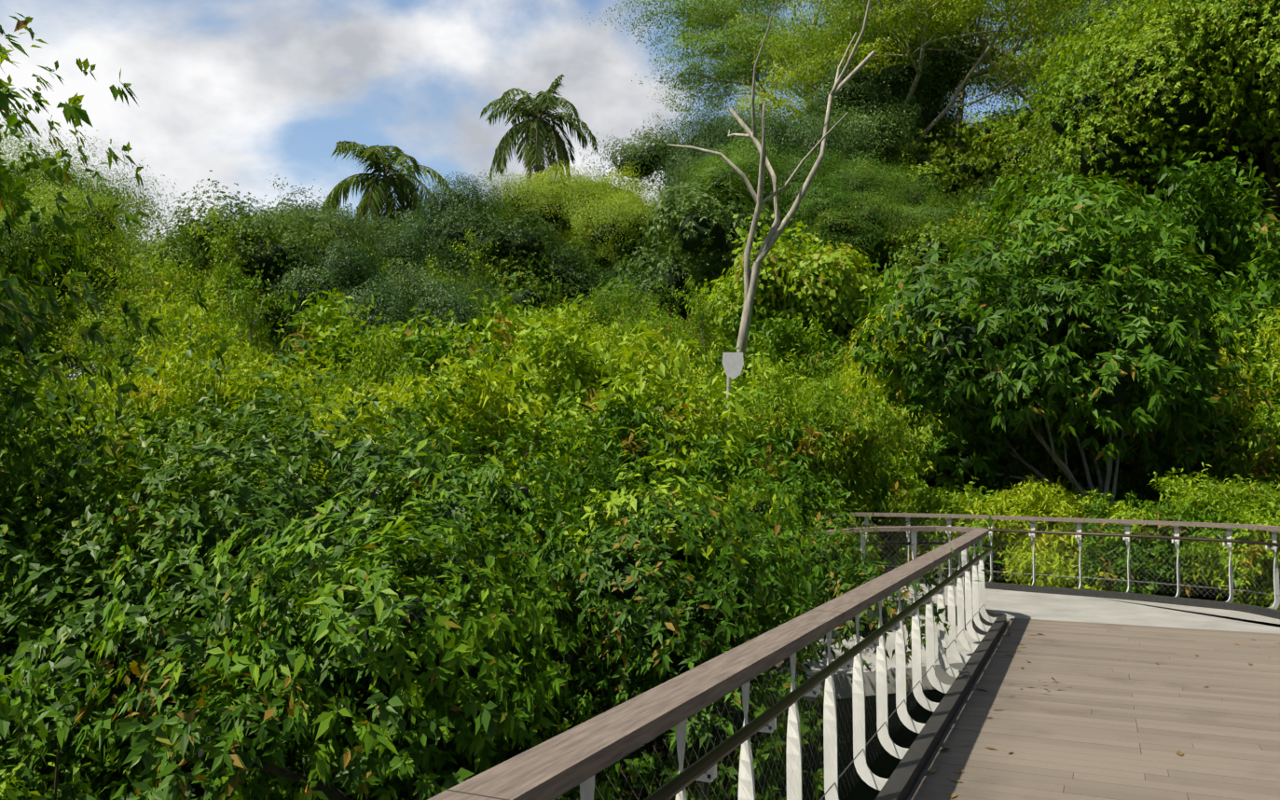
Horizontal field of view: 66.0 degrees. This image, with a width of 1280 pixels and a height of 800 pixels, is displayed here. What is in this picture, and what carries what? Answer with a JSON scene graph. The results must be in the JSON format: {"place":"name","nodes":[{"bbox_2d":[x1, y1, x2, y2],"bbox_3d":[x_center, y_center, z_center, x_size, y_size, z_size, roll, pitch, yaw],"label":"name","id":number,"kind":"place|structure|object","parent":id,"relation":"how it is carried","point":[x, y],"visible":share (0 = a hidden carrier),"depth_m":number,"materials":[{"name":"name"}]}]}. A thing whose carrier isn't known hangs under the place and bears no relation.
{"place":"outdoors","nodes":[
{"label":"outdoors","id":0,"kind":"place"},
{"bbox_2d":[0,344,186,521],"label":"bush","id":1,"kind":"object","parent":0,"point":[73,386],"depth_m":17.30,"materials":[{"name":"green plant"}]},
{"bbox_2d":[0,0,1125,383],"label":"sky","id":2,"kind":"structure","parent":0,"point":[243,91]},
{"bbox_2d":[82,268,1273,799],"bbox_3d":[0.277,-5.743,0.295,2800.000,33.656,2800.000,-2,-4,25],"label":"terrain ground","id":3,"kind":"structure","parent":0,"point":[885,763],"depth_m":11.75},
{"bbox_2d":[0,356,87,420],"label":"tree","id":4,"kind":"object","parent":3,"relation":"on","point":[34,392],"depth_m":36.31,"materials":[{"name":"green plant"}]},
{"bbox_2d":[0,12,151,481],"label":"column tree","id":5,"kind":"object","parent":3,"relation":"on","point":[73,110],"visible":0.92,"depth_m":12.04,"materials":[{"name":"green plant"}]},
{"bbox_2d":[0,159,171,385],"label":"tree","id":6,"kind":"object","parent":3,"relation":"on","point":[102,226],"visible":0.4,"depth_m":43.10,"materials":[{"name":"green plant"}]},
{"bbox_2d":[0,105,182,384],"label":"tree","id":7,"kind":"object","parent":3,"relation":"on","point":[78,182],"visible":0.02,"depth_m":54.38,"materials":[{"name":"green plant"}]},
{"bbox_2d":[0,151,261,794],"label":"bush","id":8,"kind":"object","parent":3,"relation":"on","point":[14,295],"visible":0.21,"depth_m":9.17,"materials":[{"name":"green plant"}]},
{"bbox_2d":[13,203,299,406],"bbox_3d":[-17.925,-0.966,37.658,11.003,11.661,8.478,1,-4,-12],"label":"bush","id":9,"kind":"object","parent":3,"relation":"on","point":[172,276],"visible":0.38,"depth_m":36.24,"materials":[{"name":"green plant"}]},
{"bbox_2d":[0,360,314,563],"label":"bush","id":10,"kind":"object","parent":3,"relation":"on","point":[179,426],"visible":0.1,"depth_m":16.54,"materials":[{"name":"green plant"}]},
{"bbox_2d":[53,257,315,426],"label":"bush","id":11,"kind":"object","parent":3,"relation":"on","point":[246,320],"visible":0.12,"depth_m":28.24,"materials":[{"name":"green plant"}]},
{"bbox_2d":[34,270,341,516],"bbox_3d":[-10.493,1.975,24.975,10.629,9.725,9.264,-1,-4,7],"label":"bush","id":12,"kind":"object","parent":3,"relation":"on","point":[178,370],"visible":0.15,"depth_m":23.03,"materials":[{"name":"green plant"}]},
{"bbox_2d":[44,169,376,420],"bbox_3d":[-17.801,-2.071,40.987,15.097,13.793,16.428,2,-4,-24],"label":"tree","id":13,"kind":"object","parent":3,"relation":"on","point":[195,248],"visible":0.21,"depth_m":38.40,"materials":[{"name":"green plant"}]},
{"bbox_2d":[75,360,406,497],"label":"shrub","id":14,"kind":"object","parent":3,"relation":"on","point":[267,383],"depth_m":21.77,"materials":[{"name":"green plant"}]},
{"bbox_2d":[137,178,404,283],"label":"tree","id":15,"kind":"object","parent":3,"relation":"on","point":[287,208],"visible":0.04,"depth_m":65.67,"materials":[{"name":"green plant"}]},
{"bbox_2d":[145,197,408,308],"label":"tree","id":16,"kind":"object","parent":3,"relation":"on","point":[348,221],"depth_m":54.05,"materials":[{"name":"green plant"}]},
{"bbox_2d":[0,318,618,799],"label":"bush","id":17,"kind":"object","parent":3,"relation":"on","point":[6,776],"visible":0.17,"depth_m":8.93,"materials":[{"name":"green plant"}]},
{"bbox_2d":[247,306,467,479],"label":"bush","id":18,"kind":"object","parent":3,"relation":"on","point":[362,380],"visible":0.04,"depth_m":21.39,"materials":[{"name":"green plant"}]},
{"bbox_2d":[320,140,450,275],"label":"palm tree","id":19,"kind":"object","parent":3,"relation":"on","point":[377,196],"visible":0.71,"depth_m":69.02,"materials":[{"name":"green plant"}]},
{"bbox_2d":[237,220,541,370],"bbox_3d":[-9.257,-1.080,36.092,10.773,10.280,11.038,3,-5,-40],"label":"tree","id":20,"kind":"object","parent":3,"relation":"on","point":[347,275],"visible":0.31,"depth_m":34.04,"materials":[{"name":"green plant"}]},
{"bbox_2d":[338,189,449,269],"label":"tree","id":21,"kind":"object","parent":3,"relation":"on","point":[402,224],"visible":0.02,"depth_m":64.88,"materials":[{"name":"green plant"}]},
{"bbox_2d":[0,299,796,799],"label":"bush","id":22,"kind":"object","parent":3,"relation":"on","point":[291,484],"visible":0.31,"depth_m":7.99,"materials":[{"name":"green plant"}]},
{"bbox_2d":[8,403,812,799],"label":"bush","id":23,"kind":"object","parent":3,"relation":"on","point":[394,657],"visible":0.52,"depth_m":6.64,"materials":[{"name":"green plant"}]},
{"bbox_2d":[0,415,842,799],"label":"bush","id":24,"kind":"object","parent":3,"relation":"on","point":[267,738],"visible":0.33,"depth_m":7.10,"materials":[{"name":"green plant"}]},
{"bbox_2d":[381,225,514,307],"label":"open tree","id":25,"kind":"object","parent":3,"relation":"on","point":[478,265],"visible":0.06,"depth_m":44.72,"materials":[{"name":"green plant"}]},
{"bbox_2d":[261,284,637,387],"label":"shrub","id":26,"kind":"object","parent":3,"relation":"on","point":[336,342],"visible":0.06,"depth_m":28.87,"materials":[{"name":"green plant"}]},
{"bbox_2d":[307,318,594,393],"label":"shrub","id":27,"kind":"object","parent":3,"relation":"on","point":[444,348],"depth_m":22.35,"materials":[{"name":"green plant"}]},
{"bbox_2d":[299,342,613,629],"bbox_3d":[-2.642,2.656,18.281,7.005,7.063,7.056,0,-4,-2],"label":"shrub","id":28,"kind":"object","parent":3,"relation":"on","point":[485,399],"visible":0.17,"depth_m":17.31,"materials":[{"name":"green plant"}]},
{"bbox_2d":[364,169,603,323],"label":"tree","id":29,"kind":"object","parent":3,"relation":"on","point":[419,253],"visible":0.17,"depth_m":55.45,"materials":[{"name":"green plant"}]},
{"bbox_2d":[483,357,559,390],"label":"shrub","id":30,"kind":"object","parent":3,"relation":"on","point":[509,377],"depth_m":21.56,"materials":[{"name":"green plant"}]},
{"bbox_2d":[414,178,639,331],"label":"tree","id":31,"kind":"object","parent":3,"relation":"on","point":[527,242],"visible":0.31,"depth_m":46.76,"materials":[{"name":"green plant"}]},
{"bbox_2d":[479,74,598,190],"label":"palm tree","id":32,"kind":"object","parent":3,"relation":"on","point":[536,116],"visible":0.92,"depth_m":86.31,"materials":[{"name":"green plant"}]},
{"bbox_2d":[463,252,648,334],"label":"bush","id":33,"kind":"object","parent":3,"relation":"on","point":[539,295],"visible":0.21,"depth_m":38.99,"materials":[{"name":"green plant"}]},
{"bbox_2d":[469,159,706,281],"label":"tree","id":34,"kind":"object","parent":3,"relation":"on","point":[602,218],"visible":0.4,"depth_m":55.74,"materials":[{"name":"green plant"}]},
{"bbox_2d":[469,298,715,396],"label":"bush","id":35,"kind":"object","parent":3,"relation":"on","point":[651,359],"depth_m":25.04,"materials":[{"name":"green plant"}]},
{"bbox_2d":[507,429,690,549],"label":"shrub","id":36,"kind":"object","parent":3,"relation":"on","point":[540,524],"depth_m":16.44,"materials":[{"name":"green plant"}]},
{"bbox_2d":[565,277,683,352],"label":"bush","id":37,"kind":"object","parent":3,"relation":"on","point":[601,307],"visible":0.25,"depth_m":36.10,"materials":[{"name":"green plant"}]},
{"bbox_2d":[573,111,698,206],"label":"tree","id":38,"kind":"object","parent":3,"relation":"on","point":[643,159],"visible":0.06,"depth_m":74.02,"materials":[{"name":"green plant"}]},
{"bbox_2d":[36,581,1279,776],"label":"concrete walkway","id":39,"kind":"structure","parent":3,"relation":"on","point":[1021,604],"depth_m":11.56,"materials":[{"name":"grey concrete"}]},
{"bbox_2d":[426,525,1006,799],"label":"rail","id":40,"kind":"object","parent":39,"relation":"on","point":[583,754],"visible":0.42,"depth_m":4.48,"materials":[{"name":"brown wood"}]},
{"bbox_2d":[488,304,853,523],"bbox_3d":[0.436,1.145,19.739,8.143,5.449,10.564,1,-4,-16],"label":"shrub","id":41,"kind":"object","parent":3,"relation":"on","point":[602,381],"visible":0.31,"depth_m":17.61,"materials":[{"name":"green plant"}]},
{"bbox_2d":[594,274,760,392],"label":"bush","id":42,"kind":"object","parent":3,"relation":"on","point":[698,320],"visible":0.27,"depth_m":31.82,"materials":[{"name":"green plant"}]},
{"bbox_2d":[386,415,1004,799],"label":"bush","id":43,"kind":"object","parent":3,"relation":"on","point":[693,591],"visible":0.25,"depth_m":8.12,"materials":[{"name":"green plant"}]},
{"bbox_2d":[595,156,803,336],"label":"tree","id":44,"kind":"object","parent":3,"relation":"on","point":[708,232],"visible":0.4,"depth_m":42.05,"materials":[{"name":"green plant"}]},
{"bbox_2d":[519,381,880,596],"bbox_3d":[0.918,1.647,17.451,6.241,4.176,8.096,3,-5,-37],"label":"shrub","id":45,"kind":"object","parent":3,"relation":"on","point":[783,462],"visible":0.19,"depth_m":15.20,"materials":[{"name":"green plant"}]},
{"bbox_2d":[692,753,709,799],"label":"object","id":46,"kind":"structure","parent":3,"relation":"on","point":[705,785],"depth_m":10.34,"materials":[{"name":"green plant"}]},
{"bbox_2d":[906,618,1279,799],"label":"deck planks","id":47,"kind":"object","parent":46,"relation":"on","point":[1113,711],"visible":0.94,"depth_m":6.91,"materials":[{"name":"brown wood"}]},
{"bbox_2d":[929,618,1279,799],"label":"fallen leaves","id":48,"kind":"object","parent":47,"relation":"on","point":[958,770],"visible":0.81,"depth_m":6.14,"materials":[{"name":"brown plant"}]},
{"bbox_2d":[607,321,797,394],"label":"shrub","id":49,"kind":"object","parent":3,"relation":"on","point":[712,353],"depth_m":29.32,"materials":[{"name":"green plant"}]},
{"bbox_2d":[694,330,738,365],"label":"shrub","id":50,"kind":"object","parent":3,"relation":"on","point":[716,332],"depth_m":36.16,"materials":[{"name":"green plant"}]},
{"bbox_2d":[722,352,743,454],"bbox_3d":[1.453,1.212,15.764,0.340,3.882,0.750,0,-4,-2],"label":"street lamp","id":51,"kind":"object","parent":3,"relation":"on","point":[733,363],"visible":0.35,"depth_m":15.52,"materials":[{"name":"grey metal"}]},
{"bbox_2d":[660,340,816,397],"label":"shrub","id":52,"kind":"object","parent":3,"relation":"on","point":[745,358],"depth_m":28.66,"materials":[{"name":"green plant"}]},
{"bbox_2d":[676,363,809,399],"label":"bush","id":53,"kind":"object","parent":3,"relation":"on","point":[721,376],"depth_m":26.76,"materials":[{"name":"green plant"}]},
{"bbox_2d":[638,85,896,256],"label":"tree","id":54,"kind":"object","parent":3,"relation":"on","point":[713,133],"visible":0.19,"depth_m":54.81,"materials":[{"name":"green plant"}]},
{"bbox_2d":[692,341,844,392],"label":"shrub","id":55,"kind":"object","parent":3,"relation":"on","point":[795,370],"depth_m":31.43,"materials":[{"name":"green plant"}]},
{"bbox_2d":[667,0,875,357],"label":"bare tree","id":56,"kind":"object","parent":3,"relation":"on","point":[751,279],"visible":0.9,"depth_m":29.64,"materials":[{"name":"grey plant"}]},
{"bbox_2d":[644,459,901,799],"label":"shrub","id":57,"kind":"object","parent":3,"relation":"on","point":[820,535],"visible":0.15,"depth_m":11.15,"materials":[{"name":"green plant"}]},
{"bbox_2d":[705,308,856,390],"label":"shrub","id":58,"kind":"object","parent":3,"relation":"on","point":[790,333],"visible":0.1,"depth_m":32.00,"materials":[{"name":"green plant"}]},
{"bbox_2d":[580,0,991,128],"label":"albizia tree","id":59,"kind":"object","parent":3,"relation":"on","point":[732,33],"visible":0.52,"depth_m":78.33,"materials":[{"name":"green plant"}]},
{"bbox_2d":[685,211,894,348],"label":"bush","id":60,"kind":"object","parent":3,"relation":"on","point":[807,285],"visible":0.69,"depth_m":34.79,"materials":[{"name":"green plant"}]},
{"bbox_2d":[674,350,942,560],"bbox_3d":[2.690,1.415,17.315,5.030,4.602,4.384,2,-4,-27],"label":"shrub","id":61,"kind":"object","parent":3,"relation":"on","point":[858,431],"visible":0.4,"depth_m":16.68,"materials":[{"name":"green plant"}]},
{"bbox_2d":[696,368,947,574],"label":"shrub","id":62,"kind":"object","parent":3,"relation":"on","point":[885,486],"visible":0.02,"depth_m":19.65,"materials":[{"name":"green plant"}]},
{"bbox_2d":[789,350,855,397],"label":"shrub","id":63,"kind":"object","parent":3,"relation":"on","point":[840,378],"depth_m":26.50,"materials":[{"name":"green plant"}]},
{"bbox_2d":[669,124,1008,280],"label":"tree","id":64,"kind":"object","parent":3,"relation":"on","point":[863,208],"visible":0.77,"depth_m":45.75,"materials":[{"name":"green plant"}]},
{"bbox_2d":[778,89,974,149],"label":"tree","id":65,"kind":"object","parent":3,"relation":"on","point":[945,127],"visible":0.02,"depth_m":62.00,"materials":[{"name":"green plant"}]},
{"bbox_2d":[765,0,1014,229],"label":"tree","id":66,"kind":"object","parent":3,"relation":"on","point":[942,73],"visible":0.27,"depth_m":58.45,"materials":[{"name":"green plant"}]},
{"bbox_2d":[838,479,963,574],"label":"shrub","id":67,"kind":"object","parent":3,"relation":"on","point":[894,508],"visible":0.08,"depth_m":18.95,"materials":[{"name":"green plant"}]},
{"bbox_2d":[690,0,1145,177],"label":"albizia tree","id":68,"kind":"object","parent":3,"relation":"on","point":[1039,23],"visible":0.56,"depth_m":56.15,"materials":[{"name":"green plant"}]},
{"bbox_2d":[739,0,1128,164],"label":"albizia tree","id":69,"kind":"object","parent":3,"relation":"on","point":[1008,95],"visible":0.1,"depth_m":72.26,"materials":[{"name":"green plant"}]},
{"bbox_2d":[728,239,1157,384],"bbox_3d":[10.013,-1.100,31.192,14.567,7.514,11.228,-1,-4,11],"label":"shrub","id":70,"kind":"object","parent":3,"relation":"on","point":[877,302],"depth_m":32.72,"materials":[{"name":"green plant"}]},
{"bbox_2d":[916,459,978,490],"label":"shrub","id":71,"kind":"object","parent":3,"relation":"on","point":[930,482],"depth_m":25.19,"materials":[{"name":"green plant"}]},
{"bbox_2d":[853,198,1046,309],"bbox_3d":[11.863,-3.375,37.083,8.136,8.699,9.103,-1,-4,13],"label":"tree","id":72,"kind":"object","parent":3,"relation":"on","point":[912,259],"visible":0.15,"depth_m":36.74,"materials":[{"name":"green plant"}]},
{"bbox_2d":[828,266,1074,494],"bbox_3d":[6.376,0.260,22.551,6.114,6.418,7.015,4,-6,-45],"label":"shrub","id":73,"kind":"object","parent":3,"relation":"on","point":[855,374],"visible":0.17,"depth_m":21.47,"materials":[{"name":"green plant"}]},
{"bbox_2d":[879,88,1025,219],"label":"broad tree","id":74,"kind":"object","parent":3,"relation":"on","point":[933,163],"visible":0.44,"depth_m":55.08,"materials":[{"name":"green plant"}]},
{"bbox_2d":[928,110,980,200],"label":"tree","id":75,"kind":"object","parent":3,"relation":"on","point":[968,144],"depth_m":72.26,"materials":[{"name":"green plant"}]},
{"bbox_2d":[750,0,1163,144],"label":"albizia tree","id":76,"kind":"object","parent":3,"relation":"on","point":[853,31],"visible":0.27,"depth_m":58.33,"materials":[{"name":"green plant"}]},
{"bbox_2d":[866,481,1092,584],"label":"shrub","id":77,"kind":"object","parent":3,"relation":"on","point":[897,554],"visible":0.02,"depth_m":17.59,"materials":[{"name":"green plant"}]},
{"bbox_2d":[889,474,1090,583],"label":"shrub","id":78,"kind":"object","parent":3,"relation":"on","point":[932,499],"visible":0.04,"depth_m":17.08,"materials":[{"name":"green plant"}]},
{"bbox_2d":[965,96,1031,143],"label":"tree","id":79,"kind":"object","parent":3,"relation":"on","point":[1002,112],"depth_m":77.06,"materials":[{"name":"green plant"}]},
{"bbox_2d":[945,103,1058,191],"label":"tree","id":80,"kind":"object","parent":3,"relation":"on","point":[970,144],"visible":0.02,"depth_m":61.69,"materials":[{"name":"green plant"}]},
{"bbox_2d":[916,153,1114,255],"bbox_3d":[15.784,-4.782,38.575,9.527,8.716,8.304,4,-5,-42],"label":"lime tree","id":81,"kind":"object","parent":3,"relation":"on","point":[1051,213],"visible":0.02,"depth_m":38.07,"materials":[{"name":"green plant"}]},
{"bbox_2d":[962,73,1079,156],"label":"lime tree","id":82,"kind":"object","parent":3,"relation":"on","point":[997,116],"depth_m":68.96,"materials":[{"name":"green plant"}]},
{"bbox_2d":[965,110,1089,213],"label":"broad tree","id":83,"kind":"object","parent":3,"relation":"on","point":[1008,161],"visible":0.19,"depth_m":49.84,"materials":[{"name":"green plant"}]},
{"bbox_2d":[949,172,1119,229],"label":"tree","id":84,"kind":"object","parent":3,"relation":"on","point":[993,193],"visible":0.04,"depth_m":43.95,"materials":[{"name":"green plant"}]},
{"bbox_2d":[957,474,1142,591],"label":"shrub","id":85,"kind":"object","parent":3,"relation":"on","point":[1040,501],"visible":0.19,"depth_m":16.14,"materials":[{"name":"green plant"}]},
{"bbox_2d":[837,168,1276,509],"bbox_3d":[7.922,-0.482,19.401,8.883,8.323,7.232,2,-4,-21],"label":"tree","id":86,"kind":"object","parent":3,"relation":"on","point":[1065,347],"visible":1,"depth_m":17.57,"materials":[{"name":"green plant"}]},
{"bbox_2d":[955,413,1238,511],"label":"shrub","id":87,"kind":"object","parent":3,"relation":"on","point":[1135,478],"visible":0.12,"depth_m":21.07,"materials":[{"name":"green plant"}]},
{"bbox_2d":[927,295,1279,512],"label":"shrub","id":88,"kind":"object","parent":3,"relation":"on","point":[1041,468],"visible":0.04,"depth_m":21.51,"materials":[{"name":"green plant"}]},
{"bbox_2d":[982,0,1279,241],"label":"tree","id":89,"kind":"object","parent":3,"relation":"on","point":[1190,77],"visible":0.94,"depth_m":31.36,"materials":[{"name":"green plant"}]},
{"bbox_2d":[1004,145,1279,358],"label":"tree","id":90,"kind":"object","parent":3,"relation":"on","point":[1249,262],"visible":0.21,"depth_m":26.99,"materials":[{"name":"green plant"}]},
{"bbox_2d":[1004,0,1279,220],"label":"tree","id":91,"kind":"object","parent":3,"relation":"on","point":[1207,157],"visible":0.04,"depth_m":39.54,"materials":[{"name":"green plant"}]},
{"bbox_2d":[1066,474,1279,597],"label":"shrub","id":92,"kind":"object","parent":3,"relation":"on","point":[1092,557],"visible":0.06,"depth_m":14.63,"materials":[{"name":"green plant"}]},
{"bbox_2d":[1082,461,1279,602],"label":"shrub","id":93,"kind":"object","parent":3,"relation":"on","point":[1258,517],"visible":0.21,"depth_m":13.97,"materials":[{"name":"green plant"}]},
{"bbox_2d":[1124,261,1279,397],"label":"shrub","id":94,"kind":"object","parent":3,"relation":"on","point":[1248,345],"visible":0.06,"depth_m":25.76,"materials":[{"name":"green plant"}]},
{"bbox_2d":[1130,475,1279,602],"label":"shrub","id":95,"kind":"object","parent":3,"relation":"on","point":[1206,500],"visible":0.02,"depth_m":14.36,"materials":[{"name":"green plant"}]},
{"bbox_2d":[1151,370,1279,491],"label":"shrub","id":96,"kind":"object","parent":3,"relation":"on","point":[1266,461],"visible":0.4,"depth_m":20.20,"materials":[{"name":"green plant"}]},
{"bbox_2d":[1216,475,1279,609],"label":"shrub","id":97,"kind":"object","parent":3,"relation":"on","point":[1244,598],"visible":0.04,"depth_m":13.62,"materials":[{"name":"green plant"}]},
{"bbox_2d":[1238,307,1279,409],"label":"shrub","id":98,"kind":"object","parent":3,"relation":"on","point":[1265,323],"visible":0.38,"depth_m":23.16,"materials":[{"name":"green plant"}]},
{"bbox_2d":[1246,284,1279,394],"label":"shrub","id":99,"kind":"object","parent":3,"relation":"on","point":[1268,332],"visible":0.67,"depth_m":23.04,"materials":[{"name":"green plant"}]},
{"bbox_2d":[568,535,986,799],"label":"wire rail","id":100,"kind":"object","parent":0,"point":[820,697],"visible":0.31,"depth_m":4.78,"materials":[{"name":"grey metal"}]},
{"bbox_2d":[830,519,1279,603],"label":"rail wire","id":101,"kind":"object","parent":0,"point":[1103,564],"visible":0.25,"depth_m":13.56,"materials":[{"name":"grey metal"}]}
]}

